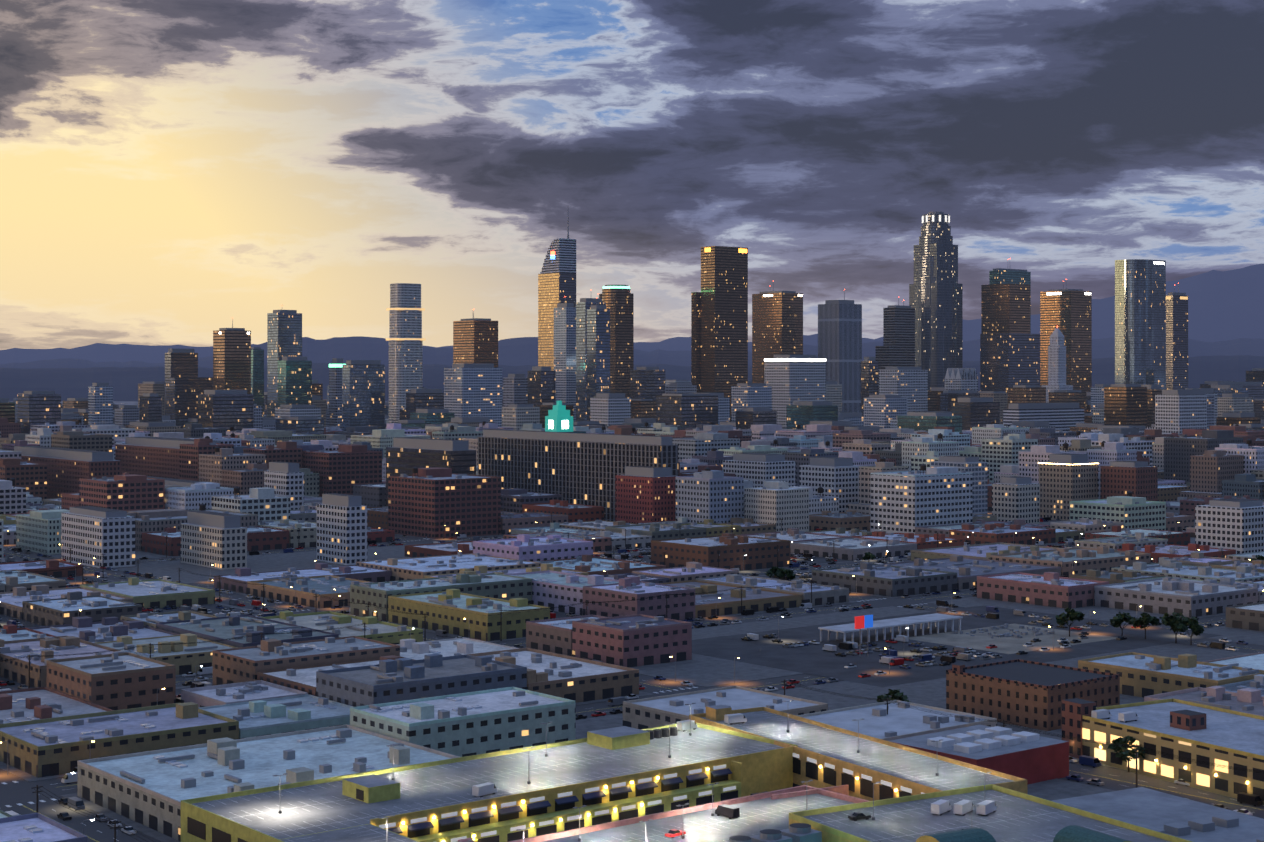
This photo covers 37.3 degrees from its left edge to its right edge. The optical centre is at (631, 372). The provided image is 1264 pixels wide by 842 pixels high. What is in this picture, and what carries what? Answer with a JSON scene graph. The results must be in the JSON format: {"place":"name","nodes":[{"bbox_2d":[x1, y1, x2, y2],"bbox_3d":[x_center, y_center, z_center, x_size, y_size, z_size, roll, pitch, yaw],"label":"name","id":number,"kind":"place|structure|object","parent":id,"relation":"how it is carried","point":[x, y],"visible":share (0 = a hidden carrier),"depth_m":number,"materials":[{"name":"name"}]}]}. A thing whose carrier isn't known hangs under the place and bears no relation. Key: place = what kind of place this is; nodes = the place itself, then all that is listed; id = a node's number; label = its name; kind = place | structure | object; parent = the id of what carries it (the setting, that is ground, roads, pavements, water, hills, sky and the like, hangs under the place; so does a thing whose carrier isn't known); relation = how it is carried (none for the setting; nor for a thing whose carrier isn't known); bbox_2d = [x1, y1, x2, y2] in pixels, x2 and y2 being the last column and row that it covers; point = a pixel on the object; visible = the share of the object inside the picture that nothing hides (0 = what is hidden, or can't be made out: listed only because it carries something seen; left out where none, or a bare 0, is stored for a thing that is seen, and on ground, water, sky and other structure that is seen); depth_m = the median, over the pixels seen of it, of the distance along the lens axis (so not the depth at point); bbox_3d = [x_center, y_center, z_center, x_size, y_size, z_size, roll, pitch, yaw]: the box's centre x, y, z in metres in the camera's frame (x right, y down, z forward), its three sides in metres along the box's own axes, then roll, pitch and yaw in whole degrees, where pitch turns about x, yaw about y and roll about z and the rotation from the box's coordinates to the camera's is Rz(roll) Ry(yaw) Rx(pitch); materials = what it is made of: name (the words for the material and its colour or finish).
{"place":"outdoors","nodes":[
{"label":"outdoors","id":0,"kind":"place"},
{"bbox_2d":[0,264,1263,400],"bbox_3d":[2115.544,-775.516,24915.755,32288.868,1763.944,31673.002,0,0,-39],"label":"mountains","id":1,"kind":"structure","parent":0,"point":[1225,325],"depth_m":14199.07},
{"bbox_2d":[0,401,1263,841],"bbox_3d":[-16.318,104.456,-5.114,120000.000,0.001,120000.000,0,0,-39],"label":"ground","id":2,"kind":"structure","parent":0,"point":[14,795],"depth_m":625.16,"materials":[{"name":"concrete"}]},
{"bbox_2d":[14,446,120,498],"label":"building","id":3,"kind":"structure","parent":2,"relation":"on","point":[67,469],"depth_m":1441.44,"materials":[{"name":"brick"}]},
{"bbox_2d":[61,413,83,424],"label":"building","id":4,"kind":"structure","parent":2,"relation":"on","point":[75,415],"depth_m":2541.50,"materials":[{"name":"grey"}]},
{"bbox_2d":[61,506,134,567],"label":"office building","id":5,"kind":"structure","parent":2,"relation":"on","point":[90,535],"depth_m":1007.99,"materials":[{"name":"grey concrete"}]},
{"bbox_2d":[88,383,112,427],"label":"tower","id":6,"kind":"structure","parent":2,"relation":"on","point":[100,403],"depth_m":2321.91,"materials":[{"name":"blue"}]},
{"bbox_2d":[115,405,138,425],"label":"office building","id":7,"kind":"structure","parent":2,"relation":"on","point":[126,415],"depth_m":2523.07,"materials":[{"name":"grey"}]},
{"bbox_2d":[139,393,161,421],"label":"office building","id":8,"kind":"structure","parent":2,"relation":"on","point":[150,407],"depth_m":2268.81,"materials":[{"name":"grey"}]},
{"bbox_2d":[121,474,201,486],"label":"building","id":9,"kind":"structure","parent":2,"relation":"on","point":[178,482],"depth_m":1344.09,"materials":[{"name":"concrete"}]},
{"bbox_2d":[115,437,220,478],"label":"building","id":10,"kind":"structure","parent":2,"relation":"on","point":[154,456],"depth_m":1588.38,"materials":[{"name":"brick"}]},
{"bbox_2d":[165,349,212,427],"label":"tower","id":11,"kind":"structure","parent":2,"relation":"on","point":[185,385],"depth_m":2511.64,"materials":[{"name":"grey"}]},
{"bbox_2d":[181,511,246,569],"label":"office building","id":12,"kind":"structure","parent":2,"relation":"on","point":[216,540],"depth_m":1000.53,"materials":[{"name":"grey concrete"}]},
{"bbox_2d":[213,320,250,393],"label":"tower","id":13,"kind":"structure","parent":2,"relation":"on","point":[232,358],"depth_m":2473.28,"materials":[{"name":"glass"}]},
{"bbox_2d":[251,347,263,415],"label":"tower","id":14,"kind":"structure","parent":2,"relation":"on","point":[257,372],"depth_m":2615.72,"materials":[{"name":"teal glass"}]},
{"bbox_2d":[264,462,303,509],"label":"office building","id":15,"kind":"structure","parent":2,"relation":"on","point":[285,479],"depth_m":1257.69,"materials":[{"name":"grey concrete"}]},
{"bbox_2d":[267,305,301,415],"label":"tower","id":16,"kind":"structure","parent":2,"relation":"on","point":[284,333],"depth_m":2672.71,"materials":[{"name":"grey"}]},
{"bbox_2d":[278,356,311,406],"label":"tower","id":17,"kind":"structure","parent":2,"relation":"on","point":[294,380],"depth_m":2419.31,"materials":[{"name":"teal glass"}]},
{"bbox_2d":[329,358,345,428],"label":"tower","id":18,"kind":"structure","parent":2,"relation":"on","point":[335,393],"depth_m":2511.18,"materials":[{"name":"grey"}]},
{"bbox_2d":[317,493,366,564],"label":"office building","id":19,"kind":"structure","parent":2,"relation":"on","point":[342,529],"depth_m":1021.23,"materials":[{"name":"grey concrete"}]},
{"bbox_2d":[342,360,383,430],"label":"tower","id":20,"kind":"structure","parent":2,"relation":"on","point":[362,392],"depth_m":2368.61,"materials":[{"name":"blue glass"}]},
{"bbox_2d":[384,366,384,419],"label":"tower","id":21,"kind":"structure","parent":2,"relation":"on","point":[384,392],"depth_m":2627.14,"materials":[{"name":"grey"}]},
{"bbox_2d":[386,283,425,422],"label":"tower","id":22,"kind":"structure","parent":2,"relation":"on","point":[405,339],"depth_m":2767.51,"materials":[{"name":"glass"}]},
{"bbox_2d":[406,389,443,419],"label":"office building","id":23,"kind":"structure","parent":2,"relation":"on","point":[424,399],"depth_m":2365.38,"materials":[{"name":"grey"}]},
{"bbox_2d":[386,437,475,505],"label":"office building","id":24,"kind":"structure","parent":2,"relation":"on","point":[405,455],"depth_m":1324.81,"materials":[{"name":"grey"}]},
{"bbox_2d":[444,363,501,426],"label":"tower","id":25,"kind":"structure","parent":2,"relation":"on","point":[472,389],"depth_m":2319.98,"materials":[{"name":"blue"}]},
{"bbox_2d":[453,309,497,367],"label":"tower","id":26,"kind":"structure","parent":2,"relation":"on","point":[475,340],"depth_m":2818.69,"materials":[{"name":"brown metal"}]},
{"bbox_2d":[503,374,527,406],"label":"tower","id":27,"kind":"structure","parent":2,"relation":"on","point":[515,388],"depth_m":2508.70,"materials":[{"name":"grey"}]},
{"bbox_2d":[181,703,867,841],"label":"parking deck","id":28,"kind":"structure","parent":2,"relation":"on","point":[689,780],"depth_m":414.30,"materials":[{"name":"concrete"}]},
{"bbox_2d":[528,367,555,406],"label":"tower","id":29,"kind":"structure","parent":2,"relation":"on","point":[541,385],"depth_m":2407.54,"materials":[{"name":"grey"}]},
{"bbox_2d":[538,217,575,370],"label":"skyscraper","id":30,"kind":"structure","parent":2,"relation":"on","point":[556,280],"depth_m":2865.89,"materials":[{"name":"glass"},{"name":"steel"}]},
{"bbox_2d":[554,296,575,420],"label":"tower","id":31,"kind":"structure","parent":2,"relation":"on","point":[565,341],"depth_m":2504.58,"materials":[{"name":"grey"}]},
{"bbox_2d":[545,401,585,432],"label":"illuminated rooftop tower","id":32,"kind":"structure","parent":2,"relation":"on","point":[558,418],"depth_m":1756.21,"materials":[{"name":"teal"}]},
{"bbox_2d":[478,429,677,520],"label":"building","id":33,"kind":"structure","parent":2,"relation":"on","point":[580,468],"depth_m":1311.35,"materials":[{"name":"grey concrete"}]},
{"bbox_2d":[576,298,605,420],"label":"tower","id":34,"kind":"structure","parent":2,"relation":"on","point":[583,305],"depth_m":2453.70,"materials":[{"name":"grey"}]},
{"bbox_2d":[587,293,609,420],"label":"tower","id":35,"kind":"structure","parent":2,"relation":"on","point":[598,348],"depth_m":2404.27,"materials":[{"name":"grey"}]},
{"bbox_2d":[599,285,633,397],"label":"skyscraper","id":36,"kind":"structure","parent":2,"relation":"on","point":[618,300],"depth_m":2704.34,"materials":[{"name":"grey"}]},
{"bbox_2d":[0,517,1262,834],"bbox_3d":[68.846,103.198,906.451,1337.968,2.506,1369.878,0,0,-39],"label":"cars","id":37,"kind":"object","parent":2,"relation":"on","point":[894,659],"visible":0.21,"depth_m":732.92,"materials":[{"name":"paint"}]},
{"bbox_2d":[0,511,1263,841],"bbox_3d":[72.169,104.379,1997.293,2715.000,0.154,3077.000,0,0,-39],"label":"city streets","id":38,"kind":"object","parent":2,"relation":"on","point":[704,671],"depth_m":702.91,"materials":[{"name":"grey asphalt"}]},
{"bbox_2d":[0,469,1263,841],"bbox_3d":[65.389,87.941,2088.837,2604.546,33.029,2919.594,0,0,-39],"label":"low-rise buildings","id":39,"kind":"structure","parent":2,"relation":"on","point":[302,705],"depth_m":707.25,"materials":[{"name":"grey concrete"}]},
{"bbox_2d":[0,380,1263,557],"bbox_3d":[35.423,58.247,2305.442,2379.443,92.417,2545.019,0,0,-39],"label":"city buildings","id":40,"kind":"structure","parent":2,"relation":"on","point":[904,487],"depth_m":1481.21,"materials":[{"name":"grey concrete"}]},
{"bbox_2d":[0,506,1263,841],"bbox_3d":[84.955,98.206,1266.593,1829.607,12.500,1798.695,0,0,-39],"label":"street lights","id":41,"kind":"object","parent":2,"relation":"on","point":[784,684],"visible":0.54,"depth_m":662.98,"materials":[{"name":"silver metal"}]},
{"bbox_2d":[616,466,676,523],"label":"office building","id":42,"kind":"structure","parent":2,"relation":"on","point":[645,494],"depth_m":1224.97,"materials":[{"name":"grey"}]},
{"bbox_2d":[630,367,664,400],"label":"office building","id":43,"kind":"structure","parent":2,"relation":"on","point":[647,382],"depth_m":2506.53,"materials":[{"name":"grey"}]},
{"bbox_2d":[665,382,696,393],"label":"office building","id":44,"kind":"structure","parent":2,"relation":"on","point":[679,387],"depth_m":2454.37,"materials":[{"name":"grey"}]},
{"bbox_2d":[691,292,700,392],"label":"tower","id":45,"kind":"structure","parent":2,"relation":"on","point":[695,338],"depth_m":2715.82,"materials":[{"name":"grey glass"}]},
{"bbox_2d":[701,246,747,421],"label":"tower","id":46,"kind":"structure","parent":2,"relation":"on","point":[724,319],"depth_m":2707.89,"materials":[{"name":"grey"}]},
{"bbox_2d":[723,453,794,487],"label":"office building","id":47,"kind":"structure","parent":2,"relation":"on","point":[758,469],"depth_m":1385.98,"materials":[{"name":"grey concrete"}]},
{"bbox_2d":[765,566,784,577],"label":"tree","id":48,"kind":"object","parent":2,"relation":"on","point":[774,571],"visible":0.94,"depth_m":924.46,"materials":[{"name":"green plant"}]},
{"bbox_2d":[752,281,802,382],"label":"tower","id":49,"kind":"structure","parent":2,"relation":"on","point":[777,322],"depth_m":2810.03,"materials":[{"name":"brown glass"}]},
{"bbox_2d":[777,568,795,579],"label":"tree","id":50,"kind":"object","parent":2,"relation":"on","point":[789,574],"visible":0.98,"depth_m":917.45,"materials":[{"name":"green plant"}]},
{"bbox_2d":[764,355,825,426],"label":"office building","id":51,"kind":"structure","parent":2,"relation":"on","point":[789,379],"depth_m":2406.91,"materials":[{"name":"grey"}]},
{"bbox_2d":[727,823,880,841],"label":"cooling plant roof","id":52,"kind":"structure","parent":2,"relation":"on","point":[799,832],"depth_m":367.85,"materials":[{"name":"grey concrete"}]},
{"bbox_2d":[800,457,858,512],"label":"office building","id":53,"kind":"structure","parent":2,"relation":"on","point":[835,476],"depth_m":1285.78,"materials":[{"name":"grey concrete"}]},
{"bbox_2d":[818,289,861,411],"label":"tower","id":54,"kind":"structure","parent":2,"relation":"on","point":[840,336],"depth_m":2752.07,"materials":[{"name":"grey"}]},
{"bbox_2d":[689,700,1026,800],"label":"warehouse","id":55,"kind":"structure","parent":2,"relation":"on","point":[840,760],"depth_m":448.65,"materials":[{"name":"concrete"}]},
{"bbox_2d":[862,552,875,561],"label":"tree","id":56,"kind":"object","parent":2,"relation":"on","point":[868,555],"visible":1,"depth_m":1011.06,"materials":[{"name":"green plant"}]},
{"bbox_2d":[861,357,877,416],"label":"tower","id":57,"kind":"structure","parent":2,"relation":"on","point":[869,375],"depth_m":2542.55,"materials":[{"name":"grey"}]},
{"bbox_2d":[623,659,1119,784],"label":"brick warehouse","id":58,"kind":"structure","parent":2,"relation":"on","point":[1029,694],"depth_m":540.67,"materials":[{"name":"grey"}]},
{"bbox_2d":[873,432,904,439],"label":"building","id":59,"kind":"structure","parent":2,"relation":"on","point":[894,436],"depth_m":1702.94,"materials":[{"name":"grey concrete"}]},
{"bbox_2d":[876,689,911,702],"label":"tree","id":60,"kind":"object","parent":2,"relation":"on","point":[895,694],"visible":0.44,"depth_m":553.16,"materials":[{"name":"green plant"}]},
{"bbox_2d":[876,300,914,394],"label":"tower","id":61,"kind":"structure","parent":2,"relation":"on","point":[897,349],"depth_m":2840.54,"materials":[{"name":"grey"}]},
{"bbox_2d":[879,367,927,411],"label":"office building","id":62,"kind":"structure","parent":2,"relation":"on","point":[910,384],"depth_m":2503.43,"materials":[{"name":"grey"}]},
{"bbox_2d":[897,412,961,432],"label":"building","id":63,"kind":"structure","parent":2,"relation":"on","point":[917,421],"depth_m":1905.29,"materials":[{"name":"teal"}]},
{"bbox_2d":[909,212,962,390],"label":"skyscraper","id":64,"kind":"structure","parent":2,"relation":"on","point":[936,295],"depth_m":2890.10,"materials":[{"name":"grey glass"}]},
{"bbox_2d":[692,605,1222,686],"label":"open lots","id":65,"kind":"structure","parent":2,"relation":"on","point":[1008,633],"depth_m":723.69,"materials":[{"name":"grey asphalt"}]},
{"bbox_2d":[1055,607,1084,636],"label":"tree","id":66,"kind":"object","parent":65,"relation":"on","point":[1072,615],"visible":1,"depth_m":738.66,"materials":[{"name":"green plant"}]},
{"bbox_2d":[1110,612,1135,635],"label":"tree","id":67,"kind":"object","parent":65,"relation":"on","point":[1118,621],"visible":0.88,"depth_m":739.23,"materials":[{"name":"green plant"}]},
{"bbox_2d":[1130,612,1159,638],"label":"tree","id":68,"kind":"object","parent":65,"relation":"on","point":[1145,619],"visible":0.98,"depth_m":731.63,"materials":[{"name":"green plant"}]},
{"bbox_2d":[931,456,986,514],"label":"building","id":69,"kind":"structure","parent":2,"relation":"on","point":[975,467],"depth_m":1348.11,"materials":[{"name":"grey concrete"}]},
{"bbox_2d":[940,390,979,410],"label":"building","id":70,"kind":"structure","parent":2,"relation":"on","point":[947,397],"depth_m":2492.54,"materials":[{"name":"grey"}]},
{"bbox_2d":[945,368,977,392],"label":"gabled tower","id":71,"kind":"structure","parent":2,"relation":"on","point":[961,378],"depth_m":2594.56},
{"bbox_2d":[980,258,1039,392],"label":"tower","id":72,"kind":"structure","parent":2,"relation":"on","point":[1009,349],"depth_m":2823.03,"materials":[{"name":"glass"},{"name":"steel"}]},
{"bbox_2d":[992,476,1039,523],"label":"building","id":73,"kind":"structure","parent":2,"relation":"on","point":[1015,497],"depth_m":1246.01,"materials":[{"name":"grey concrete"}]},
{"bbox_2d":[789,772,1263,841],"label":"warehouse","id":74,"kind":"structure","parent":2,"relation":"on","point":[989,813],"depth_m":385.81,"materials":[{"name":"concrete"}]},
{"bbox_2d":[1003,402,1083,430],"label":"building","id":75,"kind":"structure","parent":2,"relation":"on","point":[1063,416],"depth_m":2319.68,"materials":[{"name":"grey"}]},
{"bbox_2d":[1041,326,1072,402],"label":"city hall tower","id":76,"kind":"structure","parent":2,"relation":"on","point":[1056,364],"depth_m":2683.91,"materials":[{"name":"white stone"}]},
{"bbox_2d":[1040,279,1091,391],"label":"tower","id":77,"kind":"structure","parent":2,"relation":"on","point":[1068,312],"depth_m":2995.74,"materials":[{"name":"glass"},{"name":"steel"}]},
{"bbox_2d":[1038,453,1098,520],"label":"building","id":78,"kind":"structure","parent":2,"relation":"on","point":[1065,479],"depth_m":1327.33,"materials":[{"name":"grey concrete"}]},
{"bbox_2d":[1091,384,1110,412],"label":"tower","id":79,"kind":"structure","parent":2,"relation":"on","point":[1097,394],"depth_m":2586.20,"materials":[{"name":"grey"}]},
{"bbox_2d":[1107,736,1145,771],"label":"tree","id":80,"kind":"object","parent":2,"relation":"on","point":[1125,740],"visible":0.62,"depth_m":487.33,"materials":[{"name":"green plant"}]},
{"bbox_2d":[1100,461,1157,500],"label":"building","id":81,"kind":"structure","parent":2,"relation":"on","point":[1135,478],"depth_m":1315.76,"materials":[{"name":"brick"}]},
{"bbox_2d":[1115,259,1165,388],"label":"tower","id":82,"kind":"structure","parent":2,"relation":"on","point":[1140,321],"depth_m":3093.18,"materials":[{"name":"grey"}]},
{"bbox_2d":[1062,698,1263,804],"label":"warehouse","id":83,"kind":"structure","parent":2,"relation":"on","point":[1211,735],"depth_m":488.31,"materials":[{"name":"concrete"}]},
{"bbox_2d":[1159,612,1187,642],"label":"tree","id":84,"kind":"object","parent":2,"relation":"on","point":[1171,621],"visible":0.79,"depth_m":720.73,"materials":[{"name":"green plant"}]},
{"bbox_2d":[1175,616,1203,644],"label":"tree","id":85,"kind":"object","parent":2,"relation":"on","point":[1192,623],"visible":0.98,"depth_m":715.83,"materials":[{"name":"green plant"}]},
{"bbox_2d":[1185,388,1216,425],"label":"building","id":86,"kind":"structure","parent":2,"relation":"on","point":[1209,391],"depth_m":2454.17,"materials":[{"name":"grey"}]},
{"bbox_2d":[1200,391,1213,429],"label":"building","id":87,"kind":"structure","parent":2,"relation":"on","point":[1210,410],"depth_m":2308.87,"materials":[{"name":"grey"}]},
{"bbox_2d":[1195,498,1263,553],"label":"building","id":88,"kind":"structure","parent":2,"relation":"on","point":[1237,525],"depth_m":1075.18,"materials":[{"name":"grey concrete"}]},
{"bbox_2d":[1203,382,1263,399],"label":"building","id":89,"kind":"structure","parent":2,"relation":"on","point":[1255,390],"depth_m":2926.49,"materials":[{"name":"grey"}]},
{"bbox_2d":[1218,393,1252,416],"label":"building","id":90,"kind":"structure","parent":2,"relation":"on","point":[1236,402],"depth_m":2485.60,"materials":[{"name":"grey"}]},
{"bbox_2d":[1249,555,1263,560],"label":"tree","id":91,"kind":"object","parent":2,"relation":"on","point":[1259,557],"visible":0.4,"depth_m":971.78,"materials":[{"name":"green plant"}]},
{"bbox_2d":[0,0,1263,349],"label":"sky","id":92,"kind":"structure","parent":0,"point":[173,172],"materials":[{"name":"grey"}]},
{"bbox_2d":[1166,283,1187,389],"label":"tower","id":93,"kind":"structure","parent":0,"point":[1176,341],"depth_m":3179.46,"materials":[{"name":"grey glass"}]},
{"bbox_2d":[1246,368,1263,384],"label":"building","id":94,"kind":"structure","parent":0,"point":[1255,375],"depth_m":2984.44,"materials":[{"name":"grey"}]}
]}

